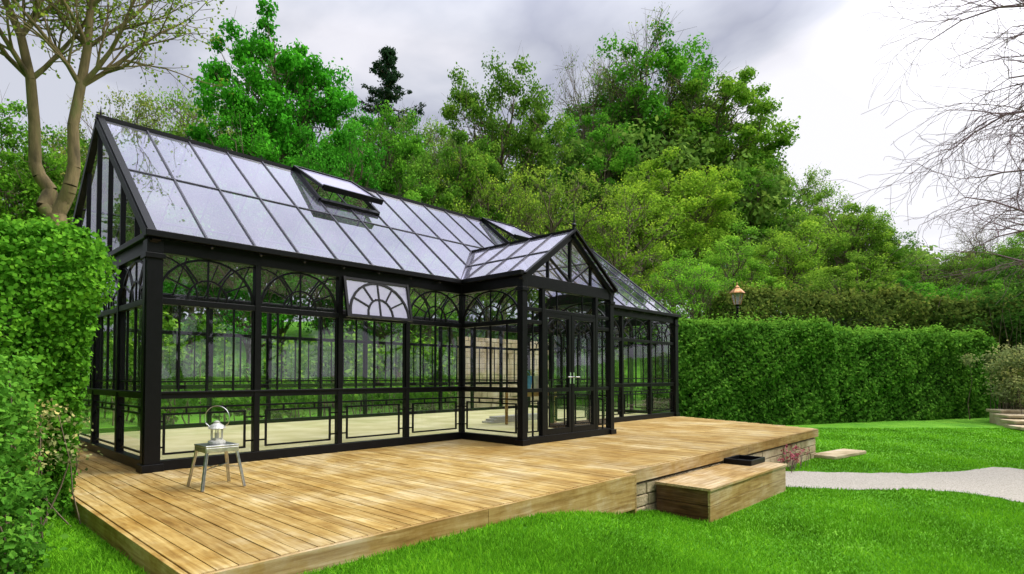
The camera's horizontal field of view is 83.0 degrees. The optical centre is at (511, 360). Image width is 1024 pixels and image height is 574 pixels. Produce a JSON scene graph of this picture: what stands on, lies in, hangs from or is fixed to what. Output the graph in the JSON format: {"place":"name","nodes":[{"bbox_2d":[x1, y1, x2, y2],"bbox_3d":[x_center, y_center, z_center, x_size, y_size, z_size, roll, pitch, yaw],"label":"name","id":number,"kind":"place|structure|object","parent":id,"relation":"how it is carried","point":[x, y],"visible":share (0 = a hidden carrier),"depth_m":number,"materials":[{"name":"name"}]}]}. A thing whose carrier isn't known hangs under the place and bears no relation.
{"place":"outdoors","nodes":[
{"label":"outdoors","id":0,"kind":"place"},
{"bbox_2d":[458,341,538,401],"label":"bricks","id":1,"kind":"object","parent":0,"point":[495,358],"visible":0.07,"depth_m":20.91,"materials":[{"name":"beige brick"}]},
{"bbox_2d":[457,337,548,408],"bbox_3d":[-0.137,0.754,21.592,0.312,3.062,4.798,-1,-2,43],"label":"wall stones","id":2,"kind":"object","parent":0,"point":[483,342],"depth_m":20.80,"materials":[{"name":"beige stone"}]},
{"bbox_2d":[482,413,536,423],"bbox_3d":[0.031,1.376,13.872,0.300,0.144,1.800,-1,-2,43],"label":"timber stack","id":3,"kind":"object","parent":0,"point":[496,419],"visible":0.48,"depth_m":13.43,"materials":[{"name":"beige wood"}]},
{"bbox_2d":[0,0,1023,321],"label":"sky","id":4,"kind":"structure","parent":0,"point":[819,56],"materials":[{"name":"white"}]},
{"bbox_2d":[15,321,1023,573],"bbox_3d":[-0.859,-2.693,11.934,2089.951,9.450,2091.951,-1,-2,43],"label":"ground","id":5,"kind":"structure","parent":0,"point":[881,425],"depth_m":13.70,"materials":[{"name":"green plant"}]},
{"bbox_2d":[0,347,70,573],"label":"garden shrub","id":6,"kind":"object","parent":5,"relation":"on","point":[20,538],"visible":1,"depth_m":3.74,"materials":[{"name":"green plant"}]},
{"bbox_2d":[0,85,105,307],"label":"broadleaf tree","id":7,"kind":"object","parent":5,"relation":"on","point":[24,188],"visible":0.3,"depth_m":28.87,"materials":[{"name":"green plant"}]},
{"bbox_2d":[0,206,120,520],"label":"privet hedge","id":8,"kind":"object","parent":5,"relation":"on","point":[50,320],"visible":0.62,"depth_m":5.05,"materials":[{"name":"green plant"}]},
{"bbox_2d":[25,394,102,533],"bbox_3d":[-4.249,0.848,5.252,2.126,1.130,0.779,-1,-2,43],"label":"spiraea shrub","id":9,"kind":"object","parent":5,"relation":"on","point":[68,420],"visible":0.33,"depth_m":4.78,"materials":[{"name":"green plant"}]},
{"bbox_2d":[4,121,158,396],"bbox_3d":[-26.504,-6.330,36.328,9.075,18.231,8.893,1,-2,-19],"label":"broadleaf tree","id":10,"kind":"object","parent":5,"relation":"on","point":[62,150],"visible":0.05,"depth_m":34.67,"materials":[{"name":"green plant"}]},
{"bbox_2d":[0,0,233,275],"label":"sycamore tree","id":11,"kind":"object","parent":5,"relation":"on","point":[51,200],"visible":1,"depth_m":13.58,"materials":[{"name":"brown plant"}]},
{"bbox_2d":[52,85,185,403],"bbox_3d":[-21.997,-6.370,33.056,7.395,18.739,7.246,0,-2,-18],"label":"ash tree","id":12,"kind":"object","parent":5,"relation":"on","point":[149,148],"visible":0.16,"depth_m":32.46,"materials":[{"name":"green plant"}]},
{"bbox_2d":[80,129,237,406],"bbox_3d":[-18.099,-4.741,30.104,7.421,15.336,7.603,-1,-2,25],"label":"broadleaf tree","id":13,"kind":"object","parent":5,"relation":"on","point":[154,193],"visible":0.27,"depth_m":28.85,"materials":[{"name":"green plant"}]},
{"bbox_2d":[129,69,234,389],"bbox_3d":[-21.079,-8.299,38.355,9.047,21.918,8.866,0,-2,-3],"label":"ash tree","id":14,"kind":"object","parent":5,"relation":"on","point":[184,107],"visible":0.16,"depth_m":36.73,"materials":[{"name":"green plant"}]},
{"bbox_2d":[161,99,318,409],"bbox_3d":[-13.500,-4.949,29.000,7.582,15.730,7.679,0,-2,-3],"label":"chestnut tree","id":15,"kind":"object","parent":5,"relation":"on","point":[257,214],"visible":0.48,"depth_m":27.89,"materials":[{"name":"green plant"}]},
{"bbox_2d":[176,0,378,402],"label":"chestnut tree","id":16,"kind":"object","parent":5,"relation":"on","point":[292,70],"visible":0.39,"depth_m":30.77,"materials":[{"name":"green plant"}]},
{"bbox_2d":[28,312,638,425],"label":"undergrowth","id":17,"kind":"object","parent":5,"relation":"on","point":[186,370],"visible":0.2,"depth_m":19.49,"materials":[{"name":"green plant"}]},
{"bbox_2d":[272,93,401,407],"bbox_3d":[-9.170,-5.925,31.165,7.252,17.891,7.345,-1,-2,30],"label":"chestnut tree","id":18,"kind":"object","parent":5,"relation":"on","point":[354,127],"visible":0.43,"depth_m":29.91,"materials":[{"name":"green plant"}]},
{"bbox_2d":[302,46,453,370],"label":"pine tree","id":19,"kind":"object","parent":5,"relation":"on","point":[388,59],"visible":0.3,"depth_m":45.09,"materials":[{"name":"green plant"}]},
{"bbox_2d":[327,100,433,382],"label":"broadleaf tree","id":20,"kind":"object","parent":5,"relation":"on","point":[400,146],"visible":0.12,"depth_m":36.57,"materials":[{"name":"green plant"}]},
{"bbox_2d":[335,170,462,407],"bbox_3d":[-5.484,-3.503,29.073,6.385,12.671,6.467,-1,-2,38],"label":"broadleaf tree","id":21,"kind":"object","parent":5,"relation":"on","point":[390,243],"visible":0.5,"depth_m":28.33,"materials":[{"name":"green plant"}]},
{"bbox_2d":[382,100,483,367],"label":"broadleaf tree","id":22,"kind":"object","parent":5,"relation":"on","point":[430,133],"visible":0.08,"depth_m":41.01,"materials":[{"name":"green plant"}]},
{"bbox_2d":[68,416,817,573],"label":"timber deck","id":23,"kind":"structure","parent":5,"relation":"on","point":[295,515],"depth_m":5.69,"materials":[{"name":"brown wood"}]},
{"bbox_2d":[186,441,245,491],"bbox_3d":[-2.999,1.060,5.873,0.429,0.432,0.429,-1,-2,43],"label":"metal stool","id":24,"kind":"object","parent":23,"relation":"on","point":[225,448],"visible":0.98,"depth_m":5.84,"materials":[{"name":"metal"}]},
{"bbox_2d":[204,405,229,444],"bbox_3d":[-2.999,0.650,5.883,0.190,0.389,0.179,-1,-2,43],"label":"lantern","id":25,"kind":"object","parent":24,"relation":"on","point":[215,426],"visible":1,"depth_m":5.85,"materials":[{"name":"metal"}]},
{"bbox_2d":[59,107,680,473],"bbox_3d":[-1.331,-1.147,12.885,7.275,5.212,13.040,-1,-2,43],"label":"greenhouse","id":26,"kind":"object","parent":23,"relation":"on","point":[566,270],"visible":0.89,"depth_m":9.88,"materials":[{"name":"black paint"}]},
{"bbox_2d":[342,276,412,321],"bbox_3d":[-2.060,-0.941,8.968,0.173,0.618,1.180,-1,-2,43],"label":"open window","id":27,"kind":"structure","parent":26,"relation":"in","point":[348,306],"depth_m":8.93,"materials":[{"name":"black paint"}]},
{"bbox_2d":[505,392,556,424],"bbox_3d":[0.443,1.047,13.150,0.600,0.761,1.300,-1,-2,43],"label":"work table","id":28,"kind":"object","parent":26,"relation":"on","point":[506,405],"visible":0.24,"depth_m":12.88,"materials":[{"name":"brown wood"}]},
{"bbox_2d":[527,371,531,388],"bbox_3d":[0.309,0.442,12.950,0.320,0.435,0.320,-1,-2,43],"label":"bucket","id":29,"kind":"object","parent":28,"relation":"on","point":[529,380],"visible":0.33,"depth_m":12.84,"materials":[{"name":"blue plastic"}]},
{"bbox_2d":[534,371,538,387],"bbox_3d":[0.578,0.453,13.383,0.320,0.435,0.320,-1,-2,43],"label":"bucket","id":30,"kind":"object","parent":28,"relation":"on","point":[536,381],"visible":0.34,"depth_m":13.26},
{"bbox_2d":[545,312,595,435],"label":"double doors","id":31,"kind":"structure","parent":26,"relation":"in","point":[570,389],"depth_m":10.23,"materials":[{"name":"black paint"}]},
{"bbox_2d":[395,122,507,400],"bbox_3d":[-3.575,-5.580,34.144,7.659,16.959,7.476,0,-2,17],"label":"broadleaf tree","id":32,"kind":"object","parent":5,"relation":"on","point":[450,195],"visible":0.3,"depth_m":32.87,"materials":[{"name":"green plant"}]},
{"bbox_2d":[425,144,544,337],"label":"beech tree","id":33,"kind":"object","parent":5,"relation":"on","point":[484,199],"visible":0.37,"depth_m":33.20,"materials":[{"name":"green plant"}]},
{"bbox_2d":[438,43,576,338],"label":"beech tree","id":34,"kind":"object","parent":5,"relation":"on","point":[527,142],"visible":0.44,"depth_m":44.40,"materials":[{"name":"green plant"}]},
{"bbox_2d":[1,106,1023,354],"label":"distant woodland","id":35,"kind":"object","parent":5,"relation":"on","point":[685,150],"visible":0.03,"depth_m":52.66,"materials":[{"name":"green plant"}]},
{"bbox_2d":[495,161,625,370],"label":"broadleaf tree","id":36,"kind":"object","parent":5,"relation":"on","point":[543,227],"visible":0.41,"depth_m":35.33,"materials":[{"name":"green plant"}]},
{"bbox_2d":[549,35,635,216],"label":"bare tree","id":37,"kind":"object","parent":5,"relation":"on","point":[579,97],"visible":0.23,"depth_m":61.41,"materials":[{"name":"grey plant"}]},
{"bbox_2d":[537,112,651,257],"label":"beech tree","id":38,"kind":"object","parent":5,"relation":"on","point":[617,165],"visible":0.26,"depth_m":53.39,"materials":[{"name":"green plant"}]},
{"bbox_2d":[555,179,691,376],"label":"broadleaf tree","id":39,"kind":"object","parent":5,"relation":"on","point":[657,255],"visible":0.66,"depth_m":35.06,"materials":[{"name":"green plant"}]},
{"bbox_2d":[563,16,734,205],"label":"beech tree","id":40,"kind":"object","parent":5,"relation":"on","point":[678,65],"visible":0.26,"depth_m":58.83,"materials":[{"name":"green plant"}]},
{"bbox_2d":[571,2,749,297],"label":"ash tree","id":41,"kind":"object","parent":5,"relation":"on","point":[641,78],"visible":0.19,"depth_m":58.59,"materials":[{"name":"green plant"}]},
{"bbox_2d":[596,145,743,311],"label":"broadleaf tree","id":42,"kind":"object","parent":5,"relation":"on","point":[714,200],"visible":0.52,"depth_m":45.58,"materials":[{"name":"green plant"}]},
{"bbox_2d":[647,253,742,337],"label":"broadleaf tree","id":43,"kind":"object","parent":5,"relation":"on","point":[712,285],"visible":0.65,"depth_m":29.71,"materials":[{"name":"green plant"}]},
{"bbox_2d":[641,65,800,246],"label":"beech tree","id":44,"kind":"object","parent":5,"relation":"on","point":[750,136],"visible":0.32,"depth_m":56.59,"materials":[{"name":"green plant"}]},
{"bbox_2d":[655,462,787,522],"bbox_3d":[2.961,1.739,7.955,0.724,0.420,2.660,-1,-2,43],"label":"timber step","id":45,"kind":"object","parent":5,"relation":"on","point":[715,492],"visible":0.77,"depth_m":7.26,"materials":[{"name":"brown wood"}]},
{"bbox_2d":[724,455,764,465],"bbox_3d":[3.534,1.510,8.796,0.410,0.078,0.558,-1,-2,43],"label":"boot tray","id":46,"kind":"object","parent":45,"relation":"on","point":[747,460],"visible":1,"depth_m":8.69,"materials":[{"name":"black paint"}]},
{"bbox_2d":[636,438,812,507],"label":"bricks","id":47,"kind":"object","parent":5,"relation":"on","point":[715,463],"visible":0.07,"depth_m":8.46,"materials":[{"name":"beige brick"}]},
{"bbox_2d":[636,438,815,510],"bbox_3d":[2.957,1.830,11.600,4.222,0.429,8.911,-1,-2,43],"label":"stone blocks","id":48,"kind":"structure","parent":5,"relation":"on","point":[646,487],"depth_m":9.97,"materials":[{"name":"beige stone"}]},
{"bbox_2d":[667,217,790,319],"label":"broadleaf tree","id":49,"kind":"object","parent":5,"relation":"on","point":[744,259],"visible":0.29,"depth_m":33.39,"materials":[{"name":"green plant"}]},
{"bbox_2d":[729,283,744,319],"bbox_3d":[8.787,-0.385,22.518,0.520,5.388,0.600,-1,-2,43],"label":"street lamp","id":50,"kind":"object","parent":5,"relation":"on","point":[736,290],"visible":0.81,"depth_m":22.52,"materials":[{"name":"black metal"}]},
{"bbox_2d":[637,305,840,424],"bbox_3d":[8.180,0.242,20.837,7.487,4.464,2.222,0,-2,-13],"label":"clipped hedge","id":51,"kind":"object","parent":5,"relation":"on","point":[732,374],"visible":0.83,"depth_m":20.12,"materials":[{"name":"green plant"}]},
{"bbox_2d":[689,150,807,289],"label":"broadleaf tree","id":52,"kind":"object","parent":5,"relation":"on","point":[764,183],"visible":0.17,"depth_m":51.95,"materials":[{"name":"green plant"}]},
{"bbox_2d":[748,156,838,265],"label":"birch tree","id":53,"kind":"object","parent":5,"relation":"on","point":[807,192],"visible":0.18,"depth_m":56.27,"materials":[{"name":"green plant"}]},
{"bbox_2d":[777,443,810,471],"bbox_3d":[5.174,1.768,10.635,0.360,0.468,1.156,-1,-2,39],"label":"flower clump","id":54,"kind":"object","parent":5,"relation":"on","point":[792,456],"visible":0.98,"depth_m":10.56,"materials":[{"name":"pink plant"}]},
{"bbox_2d":[729,209,861,314],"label":"broadleaf tree","id":55,"kind":"object","parent":5,"relation":"on","point":[803,263],"visible":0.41,"depth_m":40.40,"materials":[{"name":"green plant"}]},
{"bbox_2d":[705,278,931,348],"bbox_3d":[15.483,-0.894,29.736,11.630,7.247,3.527,0,-2,-5],"label":"yew hedge","id":56,"kind":"object","parent":5,"relation":"on","point":[846,303],"visible":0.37,"depth_m":28.87,"materials":[{"name":"green plant"}]},
{"bbox_2d":[814,449,865,459],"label":"stone slab","id":57,"kind":"structure","parent":5,"relation":"on","point":[837,454],"depth_m":12.22,"materials":[{"name":"beige stone"}]},
{"bbox_2d":[782,181,901,294],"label":"broadleaf tree","id":58,"kind":"object","parent":5,"relation":"on","point":[866,223],"visible":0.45,"depth_m":45.94,"materials":[{"name":"green plant"}]},
{"bbox_2d":[785,249,910,318],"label":"broadleaf tree","id":59,"kind":"object","parent":5,"relation":"on","point":[856,284],"visible":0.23,"depth_m":35.21,"materials":[{"name":"green plant"}]},
{"bbox_2d":[828,217,928,306],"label":"broadleaf tree","id":60,"kind":"object","parent":5,"relation":"on","point":[897,254],"visible":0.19,"depth_m":46.03,"materials":[{"name":"green plant"}]},
{"bbox_2d":[792,318,999,422],"bbox_3d":[15.354,0.390,23.218,9.979,4.313,2.305,0,-2,-18],"label":"clipped hedge","id":61,"kind":"object","parent":5,"relation":"on","point":[881,376],"visible":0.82,"depth_m":22.41,"materials":[{"name":"green plant"}]},
{"bbox_2d":[872,271,970,325],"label":"broadleaf tree","id":62,"kind":"object","parent":5,"relation":"on","point":[902,281],"visible":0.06,"depth_m":37.44,"materials":[{"name":"green plant"}]},
{"bbox_2d":[820,0,1023,306],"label":"bare garden tree","id":63,"kind":"object","parent":5,"relation":"on","point":[1000,116],"visible":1,"depth_m":11.30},
{"bbox_2d":[886,246,976,301],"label":"broadleaf tree","id":64,"kind":"object","parent":5,"relation":"on","point":[943,282],"visible":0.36,"depth_m":48.67,"materials":[{"name":"green plant"}]},
{"bbox_2d":[911,287,1023,408],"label":"yew hedge","id":65,"kind":"object","parent":5,"relation":"on","point":[949,308],"visible":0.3,"depth_m":28.94,"materials":[{"name":"green plant"}]},
{"bbox_2d":[930,222,1019,295],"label":"birch tree","id":66,"kind":"object","parent":5,"relation":"on","point":[972,244],"visible":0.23,"depth_m":48.18,"materials":[{"name":"green plant"}]},
{"bbox_2d":[931,273,1022,316],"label":"broadleaf tree","id":67,"kind":"object","parent":5,"relation":"on","point":[998,286],"visible":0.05,"depth_m":35.79,"materials":[{"name":"green plant"}]},
{"bbox_2d":[955,251,1023,408],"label":"holly bush","id":68,"kind":"object","parent":5,"relation":"on","point":[1005,320],"visible":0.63,"depth_m":27.04,"materials":[{"name":"green plant"}]},
{"bbox_2d":[957,340,1023,419],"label":"flowering shrub","id":69,"kind":"object","parent":5,"relation":"on","point":[1013,381],"visible":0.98,"depth_m":21.39,"materials":[{"name":"green plant"}]},
{"bbox_2d":[960,232,1023,316],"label":"broadleaf tree","id":70,"kind":"object","parent":5,"relation":"on","point":[1011,245],"visible":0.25,"depth_m":46.09,"materials":[{"name":"green plant"}]},
{"bbox_2d":[986,409,1023,429],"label":"stone steps","id":71,"kind":"structure","parent":5,"relation":"on","point":[1010,418],"depth_m":20.02,"materials":[{"name":"stone"}]},
{"bbox_2d":[786,467,1023,501],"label":"gravel path","id":72,"kind":"structure","parent":0,"point":[1006,483],"depth_m":9.39,"materials":[{"name":"grey gravel"}]}
]}

